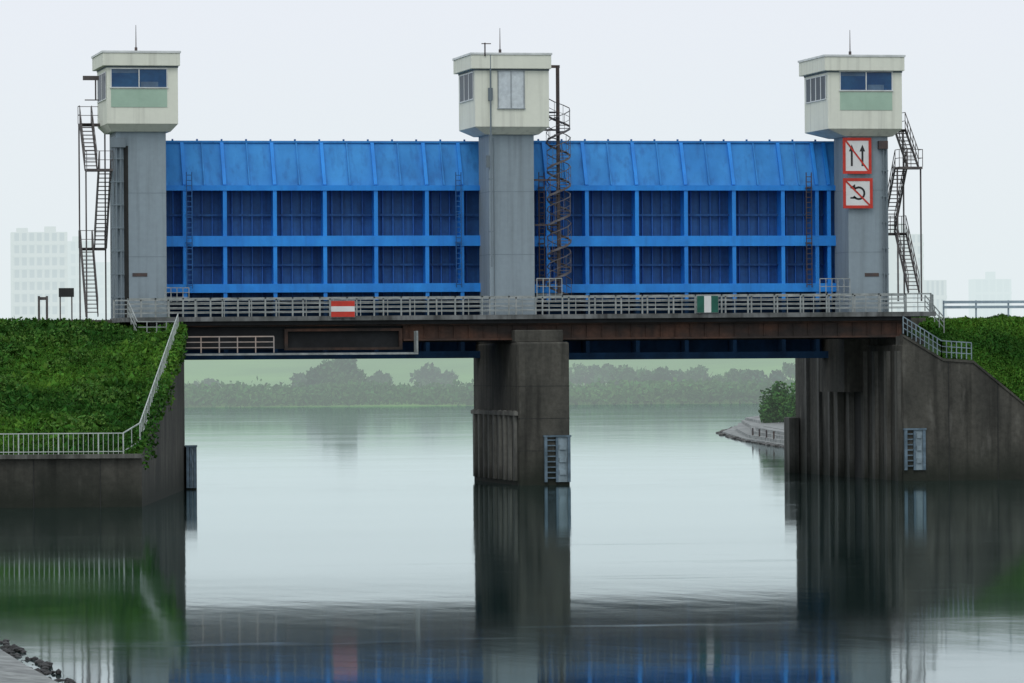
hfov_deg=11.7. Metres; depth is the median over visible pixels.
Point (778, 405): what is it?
bank shrubs
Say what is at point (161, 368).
guard fence
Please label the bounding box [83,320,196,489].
bridge abutment
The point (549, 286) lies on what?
platform rail
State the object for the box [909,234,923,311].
apartment building
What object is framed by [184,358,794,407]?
river bank terrain
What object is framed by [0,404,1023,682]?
river water
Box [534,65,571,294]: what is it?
spiral staircase
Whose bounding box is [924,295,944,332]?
stair handrail
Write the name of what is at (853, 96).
gate control tower
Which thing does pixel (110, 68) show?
window frame
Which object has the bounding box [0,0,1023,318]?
sky
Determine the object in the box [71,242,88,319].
windows
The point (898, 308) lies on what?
windows
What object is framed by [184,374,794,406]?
reed bed
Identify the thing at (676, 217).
sluice gate
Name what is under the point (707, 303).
passage navigation board
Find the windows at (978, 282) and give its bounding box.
[976,280,1008,317]
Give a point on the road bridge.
(356, 332)
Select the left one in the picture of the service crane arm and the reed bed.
the service crane arm
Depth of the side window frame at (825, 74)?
292.13 m
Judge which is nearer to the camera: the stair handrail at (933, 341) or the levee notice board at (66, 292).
the levee notice board at (66, 292)
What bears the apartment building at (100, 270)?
on the river bank terrain at (272, 372)
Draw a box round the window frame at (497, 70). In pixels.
[497,70,524,108]
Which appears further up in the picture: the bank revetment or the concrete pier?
the concrete pier
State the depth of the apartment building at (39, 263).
1749.67 m
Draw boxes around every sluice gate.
[166,139,480,359]
[534,139,835,359]
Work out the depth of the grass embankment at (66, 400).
254.35 m
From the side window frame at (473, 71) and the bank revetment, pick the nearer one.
the bank revetment
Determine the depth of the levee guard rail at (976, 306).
297.56 m
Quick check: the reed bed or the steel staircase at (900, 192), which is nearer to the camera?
the steel staircase at (900, 192)
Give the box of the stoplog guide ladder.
[543,435,570,481]
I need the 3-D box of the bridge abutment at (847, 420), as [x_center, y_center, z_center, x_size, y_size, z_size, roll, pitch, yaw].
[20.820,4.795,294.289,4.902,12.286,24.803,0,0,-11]
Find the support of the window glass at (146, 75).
in the gate control tower at (137, 105)
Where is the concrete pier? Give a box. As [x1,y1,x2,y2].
[471,330,569,485]
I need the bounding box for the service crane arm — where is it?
[83,76,98,100]
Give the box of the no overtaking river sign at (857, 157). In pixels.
[843,138,871,173]
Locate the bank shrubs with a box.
[758,380,795,422]
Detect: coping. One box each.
[0,454,141,458]
[900,334,1023,404]
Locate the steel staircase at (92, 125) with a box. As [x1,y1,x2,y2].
[78,105,112,319]
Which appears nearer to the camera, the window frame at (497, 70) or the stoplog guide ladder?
the stoplog guide ladder
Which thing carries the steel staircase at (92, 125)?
on the bridge abutment at (190, 467)
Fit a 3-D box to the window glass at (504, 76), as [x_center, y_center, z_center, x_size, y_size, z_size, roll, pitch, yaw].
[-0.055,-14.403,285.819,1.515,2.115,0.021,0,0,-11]
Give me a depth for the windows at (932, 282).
1900.29 m
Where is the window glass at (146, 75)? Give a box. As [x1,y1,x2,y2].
[112,69,165,86]
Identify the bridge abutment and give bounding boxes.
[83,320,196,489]
[784,318,926,480]
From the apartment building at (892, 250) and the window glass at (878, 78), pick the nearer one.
the window glass at (878, 78)
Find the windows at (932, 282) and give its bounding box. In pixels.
[927,281,943,313]
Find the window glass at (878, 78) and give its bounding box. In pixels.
[841,72,891,89]
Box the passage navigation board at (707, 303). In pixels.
[696,295,718,312]
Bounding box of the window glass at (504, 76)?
[499,71,523,107]
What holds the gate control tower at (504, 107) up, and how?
on the concrete pier
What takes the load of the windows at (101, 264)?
in the apartment building at (100, 270)
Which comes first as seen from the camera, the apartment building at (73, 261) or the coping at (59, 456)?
the coping at (59, 456)
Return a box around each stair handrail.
[903,316,971,358]
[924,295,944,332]
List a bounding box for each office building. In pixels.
[924,280,946,317]
[968,272,1011,317]
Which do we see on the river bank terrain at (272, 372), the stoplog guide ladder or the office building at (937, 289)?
the office building at (937, 289)
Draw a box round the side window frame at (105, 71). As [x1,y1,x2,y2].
[97,71,105,102]
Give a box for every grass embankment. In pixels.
[2,330,164,453]
[905,325,1023,389]
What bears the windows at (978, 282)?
in the office building at (989, 287)
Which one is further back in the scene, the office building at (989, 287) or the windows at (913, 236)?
the office building at (989, 287)
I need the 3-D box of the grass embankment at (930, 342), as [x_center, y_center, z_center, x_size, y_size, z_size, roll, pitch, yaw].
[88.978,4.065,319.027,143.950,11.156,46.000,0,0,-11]
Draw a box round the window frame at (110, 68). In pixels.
[110,68,167,87]
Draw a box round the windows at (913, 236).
[912,235,920,311]
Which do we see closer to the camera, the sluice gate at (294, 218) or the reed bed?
the sluice gate at (294, 218)
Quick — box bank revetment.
[0,639,75,682]
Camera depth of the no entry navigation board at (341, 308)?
277.38 m
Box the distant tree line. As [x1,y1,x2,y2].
[191,359,794,390]
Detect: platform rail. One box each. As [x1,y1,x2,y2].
[165,287,188,297]
[536,278,561,299]
[819,278,849,292]
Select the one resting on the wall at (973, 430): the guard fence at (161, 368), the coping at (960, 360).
the coping at (960, 360)
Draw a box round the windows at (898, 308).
[896,229,906,311]
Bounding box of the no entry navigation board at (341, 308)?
[330,300,354,317]
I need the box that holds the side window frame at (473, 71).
[459,71,473,102]
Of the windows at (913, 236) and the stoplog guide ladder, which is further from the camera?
the windows at (913, 236)
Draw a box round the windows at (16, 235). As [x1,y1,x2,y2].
[14,233,64,319]
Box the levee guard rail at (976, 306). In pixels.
[943,300,1023,317]
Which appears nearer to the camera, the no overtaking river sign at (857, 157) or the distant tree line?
the no overtaking river sign at (857, 157)
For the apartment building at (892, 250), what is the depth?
1850.03 m
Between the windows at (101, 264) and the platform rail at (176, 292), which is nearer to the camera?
the platform rail at (176, 292)
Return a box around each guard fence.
[0,433,122,454]
[123,313,178,453]
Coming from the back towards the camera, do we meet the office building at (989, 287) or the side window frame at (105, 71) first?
the office building at (989, 287)
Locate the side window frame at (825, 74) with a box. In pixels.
[805,74,825,103]
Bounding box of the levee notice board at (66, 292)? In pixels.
[59,288,73,321]
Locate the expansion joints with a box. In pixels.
[948,362,998,479]
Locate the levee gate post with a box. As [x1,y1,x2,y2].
[38,296,47,320]
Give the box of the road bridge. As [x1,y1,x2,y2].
[110,293,935,355]
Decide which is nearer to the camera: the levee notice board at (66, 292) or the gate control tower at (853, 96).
the levee notice board at (66, 292)
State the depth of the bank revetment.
108.85 m
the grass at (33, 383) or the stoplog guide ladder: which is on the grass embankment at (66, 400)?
the grass at (33, 383)
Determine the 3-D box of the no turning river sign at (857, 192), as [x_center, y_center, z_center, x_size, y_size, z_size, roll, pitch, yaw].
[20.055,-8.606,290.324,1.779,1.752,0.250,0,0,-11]
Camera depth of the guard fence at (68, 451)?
240.55 m
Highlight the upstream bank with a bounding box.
[716,416,783,447]
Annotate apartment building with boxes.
[10,226,67,319]
[67,236,91,319]
[92,262,110,319]
[888,223,909,311]
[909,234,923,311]
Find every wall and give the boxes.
[0,336,184,507]
[900,337,1023,480]
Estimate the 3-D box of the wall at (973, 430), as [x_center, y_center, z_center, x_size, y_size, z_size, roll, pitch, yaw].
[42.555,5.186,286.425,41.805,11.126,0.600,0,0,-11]
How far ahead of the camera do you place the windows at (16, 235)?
1750.21 m
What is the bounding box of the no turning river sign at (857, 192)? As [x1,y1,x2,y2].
[843,178,872,207]
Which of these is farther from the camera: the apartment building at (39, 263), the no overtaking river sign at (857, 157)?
the apartment building at (39, 263)
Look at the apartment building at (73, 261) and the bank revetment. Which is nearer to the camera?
the bank revetment
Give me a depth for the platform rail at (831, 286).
289.32 m
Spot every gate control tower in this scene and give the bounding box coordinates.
[91,37,180,318]
[452,42,551,314]
[798,47,905,311]
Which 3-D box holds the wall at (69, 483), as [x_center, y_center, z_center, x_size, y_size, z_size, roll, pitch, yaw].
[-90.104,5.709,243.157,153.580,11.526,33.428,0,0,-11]
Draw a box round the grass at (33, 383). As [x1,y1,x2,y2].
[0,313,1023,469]
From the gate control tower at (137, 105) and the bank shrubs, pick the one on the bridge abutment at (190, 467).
the gate control tower at (137, 105)
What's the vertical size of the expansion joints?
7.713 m
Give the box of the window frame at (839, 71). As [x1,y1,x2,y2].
[839,71,892,90]
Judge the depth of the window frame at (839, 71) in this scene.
289.79 m
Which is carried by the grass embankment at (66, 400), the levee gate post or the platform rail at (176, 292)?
the levee gate post
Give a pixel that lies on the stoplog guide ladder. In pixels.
(563, 457)
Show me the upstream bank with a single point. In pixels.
(753, 429)
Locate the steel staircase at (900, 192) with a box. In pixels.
[888,112,922,300]
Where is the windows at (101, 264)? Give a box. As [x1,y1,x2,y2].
[94,263,109,319]

